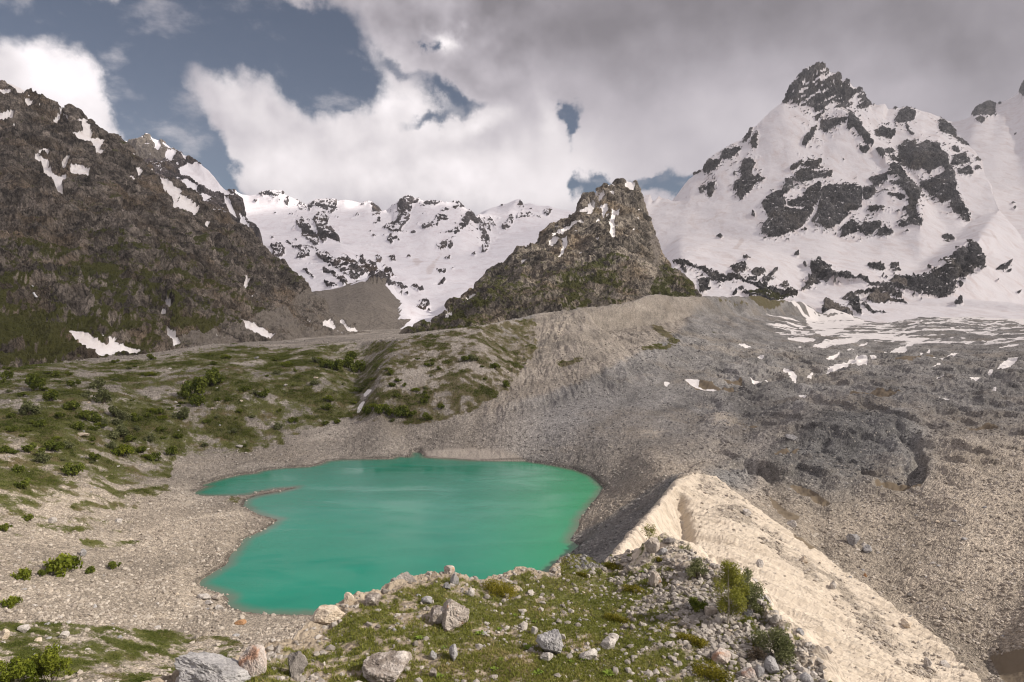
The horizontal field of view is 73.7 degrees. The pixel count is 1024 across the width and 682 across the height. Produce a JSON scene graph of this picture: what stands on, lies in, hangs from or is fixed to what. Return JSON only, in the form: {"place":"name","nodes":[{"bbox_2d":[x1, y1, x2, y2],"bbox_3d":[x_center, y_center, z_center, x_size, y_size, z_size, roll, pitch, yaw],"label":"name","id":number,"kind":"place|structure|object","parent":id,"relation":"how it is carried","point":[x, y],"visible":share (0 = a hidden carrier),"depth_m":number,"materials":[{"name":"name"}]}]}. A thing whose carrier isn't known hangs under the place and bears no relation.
{"place":"outdoors","nodes":[
{"label":"outdoors","id":0,"kind":"place"},
{"bbox_2d":[0,80,369,369],"bbox_3d":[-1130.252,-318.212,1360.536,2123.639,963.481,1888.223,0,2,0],"label":"mountain","id":1,"kind":"structure","parent":0,"point":[111,244],"depth_m":1037.67,"materials":[{"name":"stone"}]},
{"bbox_2d":[125,133,262,243],"bbox_3d":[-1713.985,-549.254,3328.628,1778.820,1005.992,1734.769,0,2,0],"label":"mountain","id":2,"kind":"structure","parent":0,"point":[162,157],"depth_m":3270.55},
{"bbox_2d":[195,452,602,614],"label":"lake","id":3,"kind":"structure","parent":0,"point":[335,532],"depth_m":257.24,"materials":[{"name":"liquid"}]},
{"bbox_2d":[232,189,573,330],"bbox_3d":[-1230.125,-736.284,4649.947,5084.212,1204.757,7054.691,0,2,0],"label":"snow mountains","id":4,"kind":"structure","parent":0,"point":[405,261],"depth_m":4016.08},
{"bbox_2d":[0,294,1023,681],"bbox_3d":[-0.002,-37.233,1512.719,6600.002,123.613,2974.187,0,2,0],"label":"ground","id":5,"kind":"structure","parent":0,"point":[760,324],"depth_m":305.63,"materials":[{"name":"gravel"}]},
{"bbox_2d":[0,629,9,638],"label":"boulder","id":6,"kind":"object","parent":5,"relation":"on","point":[4,633],"visible":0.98,"depth_m":126.64,"materials":[{"name":"beige stone"}]},
{"bbox_2d":[0,523,12,531],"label":"bush","id":7,"kind":"object","parent":5,"relation":"on","point":[5,526],"visible":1,"depth_m":190.80,"materials":[{"name":"green plant"}]},
{"bbox_2d":[0,369,13,378],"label":"bush","id":8,"kind":"object","parent":5,"relation":"on","point":[6,373],"visible":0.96,"depth_m":398.33,"materials":[{"name":"green plant"}]},
{"bbox_2d":[0,595,22,607],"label":"bush","id":9,"kind":"object","parent":5,"relation":"on","point":[11,601],"visible":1,"depth_m":144.42,"materials":[{"name":"green plant"}]},
{"bbox_2d":[11,464,24,472],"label":"bush","id":10,"kind":"object","parent":5,"relation":"on","point":[18,468],"visible":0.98,"depth_m":246.41,"materials":[{"name":"green plant"}]},
{"bbox_2d":[0,656,37,681],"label":"bush","id":11,"kind":"object","parent":5,"relation":"on","point":[17,668],"visible":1,"depth_m":103.73,"materials":[{"name":"green plant"}]},
{"bbox_2d":[10,567,31,580],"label":"bush","id":12,"kind":"object","parent":5,"relation":"on","point":[25,574],"visible":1,"depth_m":164.09,"materials":[{"name":"green plant"}]},
{"bbox_2d":[14,477,30,488],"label":"bush","id":13,"kind":"object","parent":5,"relation":"on","point":[24,483],"visible":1,"depth_m":229.98,"materials":[{"name":"green plant"}]},
{"bbox_2d":[17,624,29,632],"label":"boulder","id":14,"kind":"object","parent":5,"relation":"on","point":[24,628],"visible":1,"depth_m":132.02,"materials":[{"name":"stone"}]},
{"bbox_2d":[21,513,33,521],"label":"bush","id":15,"kind":"object","parent":5,"relation":"on","point":[28,517],"visible":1,"depth_m":205.19,"materials":[{"name":"green plant"}]},
{"bbox_2d":[21,442,36,452],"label":"bush","id":16,"kind":"object","parent":5,"relation":"on","point":[30,447],"visible":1,"depth_m":270.41,"materials":[{"name":"green plant"}]},
{"bbox_2d":[18,400,42,414],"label":"bush","id":17,"kind":"object","parent":5,"relation":"on","point":[29,407],"visible":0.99,"depth_m":316.10,"materials":[{"name":"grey plant"}]},
{"bbox_2d":[24,373,46,390],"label":"bush","id":18,"kind":"object","parent":5,"relation":"on","point":[33,380],"visible":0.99,"depth_m":366.52,"materials":[{"name":"green plant"}]},
{"bbox_2d":[33,419,46,426],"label":"bush","id":19,"kind":"object","parent":5,"relation":"on","point":[41,422],"visible":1,"depth_m":303.83,"materials":[{"name":"green plant"}]},
{"bbox_2d":[34,451,52,462],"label":"bush","id":20,"kind":"object","parent":5,"relation":"on","point":[40,457],"visible":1,"depth_m":263.07,"materials":[{"name":"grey plant"}]},
{"bbox_2d":[23,643,75,681],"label":"bush","id":21,"kind":"object","parent":5,"relation":"on","point":[46,661],"visible":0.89,"depth_m":107.09,"materials":[{"name":"green plant"}]},
{"bbox_2d":[41,389,58,400],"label":"bush","id":22,"kind":"object","parent":5,"relation":"on","point":[51,394],"visible":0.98,"depth_m":343.94,"materials":[{"name":"green plant"}]},
{"bbox_2d":[43,440,65,450],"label":"bush","id":23,"kind":"object","parent":5,"relation":"on","point":[52,444],"visible":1,"depth_m":280.87,"materials":[{"name":"green plant"}]},
{"bbox_2d":[42,553,82,576],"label":"bush","id":24,"kind":"object","parent":5,"relation":"on","point":[63,561],"visible":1,"depth_m":175.88,"materials":[{"name":"green plant"}]},
{"bbox_2d":[63,400,79,410],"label":"bush","id":25,"kind":"object","parent":5,"relation":"on","point":[72,405],"visible":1,"depth_m":339.15,"materials":[{"name":"green plant"}]},
{"bbox_2d":[61,462,84,475],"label":"bush","id":26,"kind":"object","parent":5,"relation":"on","point":[68,468],"visible":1,"depth_m":261.14,"materials":[{"name":"green plant"}]},
{"bbox_2d":[66,379,81,385],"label":"bush","id":27,"kind":"object","parent":5,"relation":"on","point":[71,382],"visible":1,"depth_m":391.81,"materials":[{"name":"green plant"}]},
{"bbox_2d":[71,421,84,430],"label":"bush","id":28,"kind":"object","parent":5,"relation":"on","point":[78,425],"visible":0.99,"depth_m":316.15,"materials":[{"name":"green plant"}]},
{"bbox_2d":[75,410,95,419],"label":"bush","id":29,"kind":"object","parent":5,"relation":"on","point":[85,414],"visible":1,"depth_m":332.25,"materials":[{"name":"green plant"}]},
{"bbox_2d":[88,413,101,421],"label":"bush","id":30,"kind":"object","parent":5,"relation":"on","point":[96,417],"visible":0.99,"depth_m":334.85,"materials":[{"name":"green plant"}]},
{"bbox_2d":[89,452,100,459],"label":"bush","id":31,"kind":"object","parent":5,"relation":"on","point":[92,456],"visible":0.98,"depth_m":290.68,"materials":[{"name":"green plant"}]},
{"bbox_2d":[89,376,105,388],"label":"bush","id":32,"kind":"object","parent":5,"relation":"on","point":[99,383],"visible":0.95,"depth_m":395.81,"materials":[{"name":"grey plant"}]},
{"bbox_2d":[92,388,112,402],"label":"bush","id":33,"kind":"object","parent":5,"relation":"on","point":[103,395],"visible":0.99,"depth_m":362.10,"materials":[{"name":"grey plant"}]},
{"bbox_2d":[107,561,121,568],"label":"bush","id":34,"kind":"object","parent":5,"relation":"on","point":[112,564],"visible":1,"depth_m":192.74,"materials":[{"name":"green plant"}]},
{"bbox_2d":[108,405,122,416],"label":"bush","id":35,"kind":"object","parent":5,"relation":"on","point":[115,410],"visible":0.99,"depth_m":350.08,"materials":[{"name":"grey plant"}]},
{"bbox_2d":[110,417,123,424],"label":"bush","id":36,"kind":"object","parent":5,"relation":"on","point":[117,421],"visible":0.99,"depth_m":341.93,"materials":[{"name":"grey plant"}]},
{"bbox_2d":[109,424,129,438],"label":"bush","id":37,"kind":"object","parent":5,"relation":"on","point":[122,430],"visible":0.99,"depth_m":330.52,"materials":[{"name":"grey plant"}]},
{"bbox_2d":[111,444,134,455],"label":"bush","id":38,"kind":"object","parent":5,"relation":"on","point":[125,448],"visible":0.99,"depth_m":312.85,"materials":[{"name":"green plant"}]},
{"bbox_2d":[118,410,131,419],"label":"bush","id":39,"kind":"object","parent":5,"relation":"on","point":[124,415],"visible":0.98,"depth_m":350.10,"materials":[{"name":"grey plant"}]},
{"bbox_2d":[124,435,137,441],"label":"bush","id":40,"kind":"object","parent":5,"relation":"on","point":[129,438],"visible":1,"depth_m":330.16,"materials":[{"name":"green plant"}]},
{"bbox_2d":[142,432,156,441],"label":"bush","id":41,"kind":"object","parent":5,"relation":"on","point":[150,438],"visible":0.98,"depth_m":338.57,"materials":[{"name":"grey plant"}]},
{"bbox_2d":[149,451,161,460],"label":"bush","id":42,"kind":"object","parent":5,"relation":"on","point":[153,456],"visible":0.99,"depth_m":323.51,"materials":[{"name":"green plant"}]},
{"bbox_2d":[165,446,177,454],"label":"bush","id":43,"kind":"object","parent":5,"relation":"on","point":[172,449],"visible":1,"depth_m":335.58,"materials":[{"name":"green plant"}]},
{"bbox_2d":[171,406,189,418],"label":"bush","id":44,"kind":"object","parent":5,"relation":"on","point":[183,411],"visible":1,"depth_m":379.40,"materials":[{"name":"green plant"}]},
{"bbox_2d":[177,389,193,398],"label":"bush","id":45,"kind":"object","parent":5,"relation":"on","point":[184,393],"visible":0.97,"depth_m":416.81,"materials":[{"name":"green plant"}]},
{"bbox_2d":[181,376,208,394],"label":"bush","id":46,"kind":"object","parent":5,"relation":"on","point":[198,385],"visible":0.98,"depth_m":420.74,"materials":[{"name":"green plant"}]},
{"bbox_2d":[187,393,205,406],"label":"bush","id":47,"kind":"object","parent":5,"relation":"on","point":[195,399],"visible":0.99,"depth_m":404.29,"materials":[{"name":"green plant"}]},
{"bbox_2d":[197,593,210,598],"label":"boulder","id":48,"kind":"object","parent":5,"relation":"on","point":[205,596],"visible":1,"depth_m":187.25,"materials":[{"name":"stone"}]},
{"bbox_2d":[203,371,218,385],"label":"bush","id":49,"kind":"object","parent":5,"relation":"on","point":[211,377],"visible":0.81,"depth_m":440.84,"materials":[{"name":"green plant"}]},
{"bbox_2d":[174,651,250,681],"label":"boulder","id":50,"kind":"object","parent":5,"relation":"on","point":[203,666],"visible":0.88,"depth_m":36.63,"materials":[{"name":"grey stone"}]},
{"bbox_2d":[210,373,224,384],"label":"bush","id":51,"kind":"object","parent":5,"relation":"on","point":[221,379],"visible":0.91,"depth_m":443.68,"materials":[{"name":"green plant"}]},
{"bbox_2d":[238,644,266,675],"bbox_3d":[-14.366,17.844,37.844,1.570,1.932,1.553,-1,3,-27],"label":"boulder","id":52,"kind":"object","parent":5,"relation":"on","point":[252,660],"visible":0.77,"depth_m":37.47,"materials":[{"name":"stone"}]},
{"bbox_2d":[287,651,307,677],"bbox_3d":[-12.079,18.313,38.617,1.147,1.723,1.053,-1,3,-30],"label":"boulder","id":53,"kind":"object","parent":5,"relation":"on","point":[297,662],"visible":0.86,"depth_m":38.33,"materials":[{"name":"stone"}]},
{"bbox_2d":[318,359,331,367],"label":"bush","id":54,"kind":"object","parent":5,"relation":"on","point":[327,363],"visible":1,"depth_m":525.10,"materials":[{"name":"green plant"}]},
{"bbox_2d":[310,605,345,623],"bbox_3d":[-12.884,19.094,47.558,2.393,1.322,2.005,0,2,0],"label":"boulder","id":55,"kind":"object","parent":5,"relation":"on","point":[325,614],"visible":0.95,"depth_m":46.95,"materials":[{"name":"beige stone"}]},
{"bbox_2d":[329,359,343,369],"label":"bush","id":56,"kind":"object","parent":5,"relation":"on","point":[337,365],"visible":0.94,"depth_m":532.12,"materials":[{"name":"green plant"}]},
{"bbox_2d":[0,318,677,681],"bbox_3d":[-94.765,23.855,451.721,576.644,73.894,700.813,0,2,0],"label":"undergrowth","id":57,"kind":"object","parent":5,"relation":"on","point":[48,428],"visible":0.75,"depth_m":398.49,"materials":[{"name":"green plant"}]},
{"bbox_2d":[341,355,353,367],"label":"bush","id":58,"kind":"object","parent":5,"relation":"on","point":[347,360],"visible":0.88,"depth_m":552.40,"materials":[{"name":"green plant"}]},
{"bbox_2d":[344,592,353,603],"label":"boulder","id":59,"kind":"object","parent":5,"relation":"on","point":[348,597],"visible":0.81,"depth_m":49.49,"materials":[{"name":"beige stone"}]},
{"bbox_2d":[349,360,366,371],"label":"bush","id":60,"kind":"object","parent":5,"relation":"on","point":[357,365],"visible":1,"depth_m":545.76,"materials":[{"name":"green plant"}]},
{"bbox_2d":[364,592,380,605],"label":"boulder","id":61,"kind":"object","parent":5,"relation":"on","point":[372,598],"visible":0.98,"depth_m":49.30,"materials":[{"name":"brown stone"}]},
{"bbox_2d":[374,403,389,414],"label":"bush","id":62,"kind":"object","parent":5,"relation":"on","point":[379,409],"visible":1,"depth_m":419.02,"materials":[{"name":"green plant"}]},
{"bbox_2d":[362,650,412,681],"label":"boulder","id":63,"kind":"object","parent":5,"relation":"on","point":[389,666],"visible":1,"depth_m":39.52,"materials":[{"name":"grey stone"}]},
{"bbox_2d":[394,405,410,416],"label":"bush","id":64,"kind":"object","parent":5,"relation":"on","point":[400,410],"visible":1,"depth_m":421.93,"materials":[{"name":"green plant"}]},
{"bbox_2d":[396,572,416,582],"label":"boulder","id":65,"kind":"object","parent":5,"relation":"on","point":[406,576],"visible":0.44,"depth_m":55.23,"materials":[{"name":"stone"}]},
{"bbox_2d":[421,596,431,603],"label":"boulder","id":66,"kind":"object","parent":5,"relation":"on","point":[426,599],"visible":1,"depth_m":50.76,"materials":[{"name":"grey stone"}]},
{"bbox_2d":[429,605,445,624],"bbox_3d":[-5.174,19.439,48.256,1.394,1.452,1.259,0,2,0],"label":"boulder","id":67,"kind":"object","parent":5,"relation":"on","point":[437,613],"visible":0.69,"depth_m":47.81,"materials":[{"name":"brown stone"}]},
{"bbox_2d":[444,565,454,574],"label":"boulder","id":68,"kind":"object","parent":5,"relation":"on","point":[449,569],"visible":0.98,"depth_m":57.75,"materials":[{"name":"stone"}]},
{"bbox_2d":[449,644,457,660],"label":"boulder","id":69,"kind":"object","parent":5,"relation":"on","point":[453,652],"visible":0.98,"depth_m":42.76,"materials":[{"name":"grey stone"}]},
{"bbox_2d":[450,573,458,584],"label":"boulder","id":70,"kind":"object","parent":5,"relation":"on","point":[454,579],"visible":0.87,"depth_m":55.51,"materials":[{"name":"grey stone"}]},
{"bbox_2d":[442,598,469,631],"bbox_3d":[-4.036,19.345,48.230,1.996,2.212,2.638,-1,2,-13],"label":"boulder","id":71,"kind":"object","parent":5,"relation":"on","point":[456,615],"visible":0.93,"depth_m":47.45,"materials":[{"name":"stone"}]},
{"bbox_2d":[165,536,826,681],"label":"pebbles","id":72,"kind":"object","parent":5,"relation":"on","point":[694,618],"visible":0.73,"depth_m":50.08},
{"bbox_2d":[481,578,518,598],"bbox_3d":[-1.165,20.147,55.959,3.637,1.168,2.217,2,3,42],"label":"juniper bush","id":73,"kind":"object","parent":5,"relation":"on","point":[494,586],"visible":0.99,"depth_m":55.76,"materials":[{"name":"green plant"}]},
{"bbox_2d":[0,306,1023,681],"bbox_3d":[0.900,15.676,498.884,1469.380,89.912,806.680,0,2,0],"label":"rubble","id":74,"kind":"object","parent":5,"relation":"on","point":[44,612],"visible":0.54,"depth_m":221.88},
{"bbox_2d":[245,536,828,681],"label":"grass","id":75,"kind":"structure","parent":5,"relation":"on","point":[424,677],"depth_m":46.37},
{"bbox_2d":[540,652,552,660],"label":"boulder","id":76,"kind":"object","parent":5,"relation":"on","point":[547,656],"visible":0.98,"depth_m":44.53,"materials":[{"name":"stone"}]},
{"bbox_2d":[536,629,563,653],"bbox_3d":[2.529,20.372,45.734,1.582,2.028,1.864,-2,3,-40],"label":"boulder","id":77,"kind":"object","parent":5,"relation":"on","point":[550,641],"visible":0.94,"depth_m":45.29,"materials":[{"name":"grey stone"}]},
{"bbox_2d":[579,648,597,659],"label":"boulder","id":78,"kind":"object","parent":5,"relation":"on","point":[590,654],"visible":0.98,"depth_m":45.05,"materials":[{"name":"stone"}]},
{"bbox_2d":[601,636,615,649],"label":"boulder","id":79,"kind":"object","parent":5,"relation":"on","point":[607,642],"visible":0.98,"depth_m":47.16,"materials":[{"name":"stone"}]},
{"bbox_2d":[603,562,623,570],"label":"juniper bush","id":80,"kind":"object","parent":5,"relation":"on","point":[612,565],"visible":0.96,"depth_m":64.37,"materials":[{"name":"green plant"}]},
{"bbox_2d":[603,613,630,623],"bbox_3d":[7.997,21.236,52.282,2.291,0.619,1.008,2,3,32],"label":"juniper bush","id":81,"kind":"object","parent":5,"relation":"on","point":[617,618],"visible":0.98,"depth_m":52.16,"materials":[{"name":"green plant"}]},
{"bbox_2d":[621,584,643,593],"bbox_3d":[10.265,20.936,57.768,2.021,0.645,1.241,2,3,38],"label":"juniper bush","id":82,"kind":"object","parent":5,"relation":"on","point":[631,587],"visible":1,"depth_m":57.65,"materials":[{"name":"green plant"}]},
{"bbox_2d":[640,524,656,539],"bbox_3d":[13.045,18.347,65.067,1.658,1.997,1.700,0,2,0],"label":"willow sapling","id":83,"kind":"object","parent":5,"relation":"on","point":[651,530],"visible":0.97,"depth_m":65.00,"materials":[{"name":"green plant"}]},
{"bbox_2d":[645,537,659,552],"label":"boulder","id":84,"kind":"object","parent":5,"relation":"on","point":[652,544],"visible":0.98,"depth_m":63.17,"materials":[{"name":"stone"}]},
{"bbox_2d":[648,571,662,586],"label":"boulder","id":85,"kind":"object","parent":5,"relation":"on","point":[654,579],"visible":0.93,"depth_m":57.99,"materials":[{"name":"stone"}]},
{"bbox_2d":[663,538,675,543],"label":"boulder","id":86,"kind":"object","parent":5,"relation":"on","point":[668,540],"visible":0.97,"depth_m":63.67,"materials":[{"name":"stone"}]},
{"bbox_2d":[675,632,709,647],"bbox_3d":[12.696,21.038,48.181,2.573,0.713,1.063,2,3,34],"label":"juniper bush","id":87,"kind":"object","parent":5,"relation":"on","point":[693,639],"visible":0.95,"depth_m":48.02,"materials":[{"name":"green plant"}]},
{"bbox_2d":[685,557,707,577],"bbox_3d":[15.617,19.353,57.816,2.022,2.045,1.975,0,2,0],"label":"bush","id":88,"kind":"object","parent":5,"relation":"on","point":[692,567],"visible":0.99,"depth_m":57.56,"materials":[{"name":"green plant"}]},
{"bbox_2d":[687,596,707,611],"bbox_3d":[14.371,20.369,52.711,1.523,1.288,1.616,0,2,0],"label":"bush","id":89,"kind":"object","parent":5,"relation":"on","point":[695,603],"visible":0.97,"depth_m":52.43,"materials":[{"name":"green plant"}]},
{"bbox_2d":[704,606,716,615],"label":"boulder","id":90,"kind":"object","parent":5,"relation":"on","point":[709,610],"visible":1,"depth_m":51.78,"materials":[{"name":"stone"}]},
{"bbox_2d":[690,660,734,681],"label":"juniper bush","id":91,"kind":"object","parent":5,"relation":"on","point":[713,673],"visible":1,"depth_m":44.09,"materials":[{"name":"green plant"}]},
{"bbox_2d":[711,647,730,663],"bbox_3d":[14.216,21.364,46.217,1.447,1.036,1.229,0,2,0],"label":"boulder","id":92,"kind":"object","parent":5,"relation":"on","point":[720,655],"visible":0.91,"depth_m":45.87,"materials":[{"name":"stone"}]},
{"bbox_2d":[710,560,749,623],"bbox_3d":[16.147,18.629,50.504,2.600,5.035,2.894,2,3,33],"label":"birch tree","id":93,"kind":"object","parent":5,"relation":"on","point":[731,577],"visible":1,"depth_m":50.42,"materials":[{"name":"green plant"}]},
{"bbox_2d":[741,667,755,678],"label":"boulder","id":94,"kind":"object","parent":5,"relation":"on","point":[748,672],"visible":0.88,"depth_m":43.95,"materials":[{"name":"stone"}]},
{"bbox_2d":[738,566,765,612],"bbox_3d":[18.038,19.052,51.871,2.257,3.700,2.437,-1,3,-14],"label":"birch tree","id":95,"kind":"object","parent":5,"relation":"on","point":[757,589],"visible":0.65,"depth_m":51.65,"materials":[{"name":"green plant"}]},
{"bbox_2d":[746,646,767,660],"bbox_3d":[16.705,21.292,46.355,1.630,1.096,1.094,0,2,0],"label":"bush","id":96,"kind":"object","parent":5,"relation":"on","point":[762,654],"visible":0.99,"depth_m":46.22,"materials":[{"name":"green plant"}]},
{"bbox_2d":[755,664,764,676],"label":"boulder","id":97,"kind":"object","parent":5,"relation":"on","point":[759,670],"visible":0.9,"depth_m":44.08,"materials":[{"name":"grey stone"}]},
{"bbox_2d":[763,656,779,673],"bbox_3d":[16.917,21.296,44.480,0.950,1.474,0.767,0,2,0],"label":"boulder","id":98,"kind":"object","parent":5,"relation":"on","point":[770,665],"visible":0.92,"depth_m":44.30,"materials":[{"name":"grey stone"}]},
{"bbox_2d":[748,626,797,664],"bbox_3d":[17.960,20.865,46.951,1.957,2.423,3.632,-1,3,-27],"label":"bush","id":99,"kind":"object","parent":5,"relation":"on","point":[783,650],"visible":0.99,"depth_m":46.56,"materials":[{"name":"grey plant"}]},
{"bbox_2d":[784,673,795,681],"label":"boulder","id":100,"kind":"object","parent":5,"relation":"on","point":[791,677],"visible":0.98,"depth_m":43.06,"materials":[{"name":"stone"}]},
{"bbox_2d":[785,434,797,441],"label":"boulder","id":101,"kind":"object","parent":5,"relation":"on","point":[791,437],"visible":1,"depth_m":331.91,"materials":[{"name":"grey stone"}]},
{"bbox_2d":[800,672,813,681],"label":"boulder","id":102,"kind":"object","parent":5,"relation":"on","point":[805,677],"visible":0.99,"depth_m":43.28,"materials":[{"name":"grey stone"}]},
{"bbox_2d":[846,534,859,545],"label":"boulder","id":103,"kind":"object","parent":5,"relation":"on","point":[852,539],"visible":0.94,"depth_m":219.63,"materials":[{"name":"grey stone"}]},
{"bbox_2d":[862,544,871,553],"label":"boulder","id":104,"kind":"object","parent":5,"relation":"on","point":[867,548],"visible":0.99,"depth_m":214.65,"materials":[{"name":"grey stone"}]},
{"bbox_2d":[900,618,911,627],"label":"boulder","id":105,"kind":"object","parent":5,"relation":"on","point":[906,623],"visible":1,"depth_m":164.21,"materials":[{"name":"beige stone"}]},
{"bbox_2d":[0,0,1023,215],"label":"sky","id":106,"kind":"structure","parent":0,"point":[483,105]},
{"bbox_2d":[399,178,714,333],"bbox_3d":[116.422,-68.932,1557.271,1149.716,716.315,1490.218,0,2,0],"label":"mountain","id":107,"kind":"structure","parent":0,"point":[601,246],"depth_m":1363.87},
{"bbox_2d":[644,61,1023,322],"bbox_3d":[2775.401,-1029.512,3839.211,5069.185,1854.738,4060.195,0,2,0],"label":"snow peak","id":108,"kind":"structure","parent":0,"point":[821,188],"depth_m":3564.84,"materials":[{"name":"snow"}]},
{"bbox_2d":[946,80,1023,239],"bbox_3d":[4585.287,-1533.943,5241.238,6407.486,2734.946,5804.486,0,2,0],"label":"snow mountain","id":109,"kind":"structure","parent":0,"point":[990,132],"depth_m":5492.98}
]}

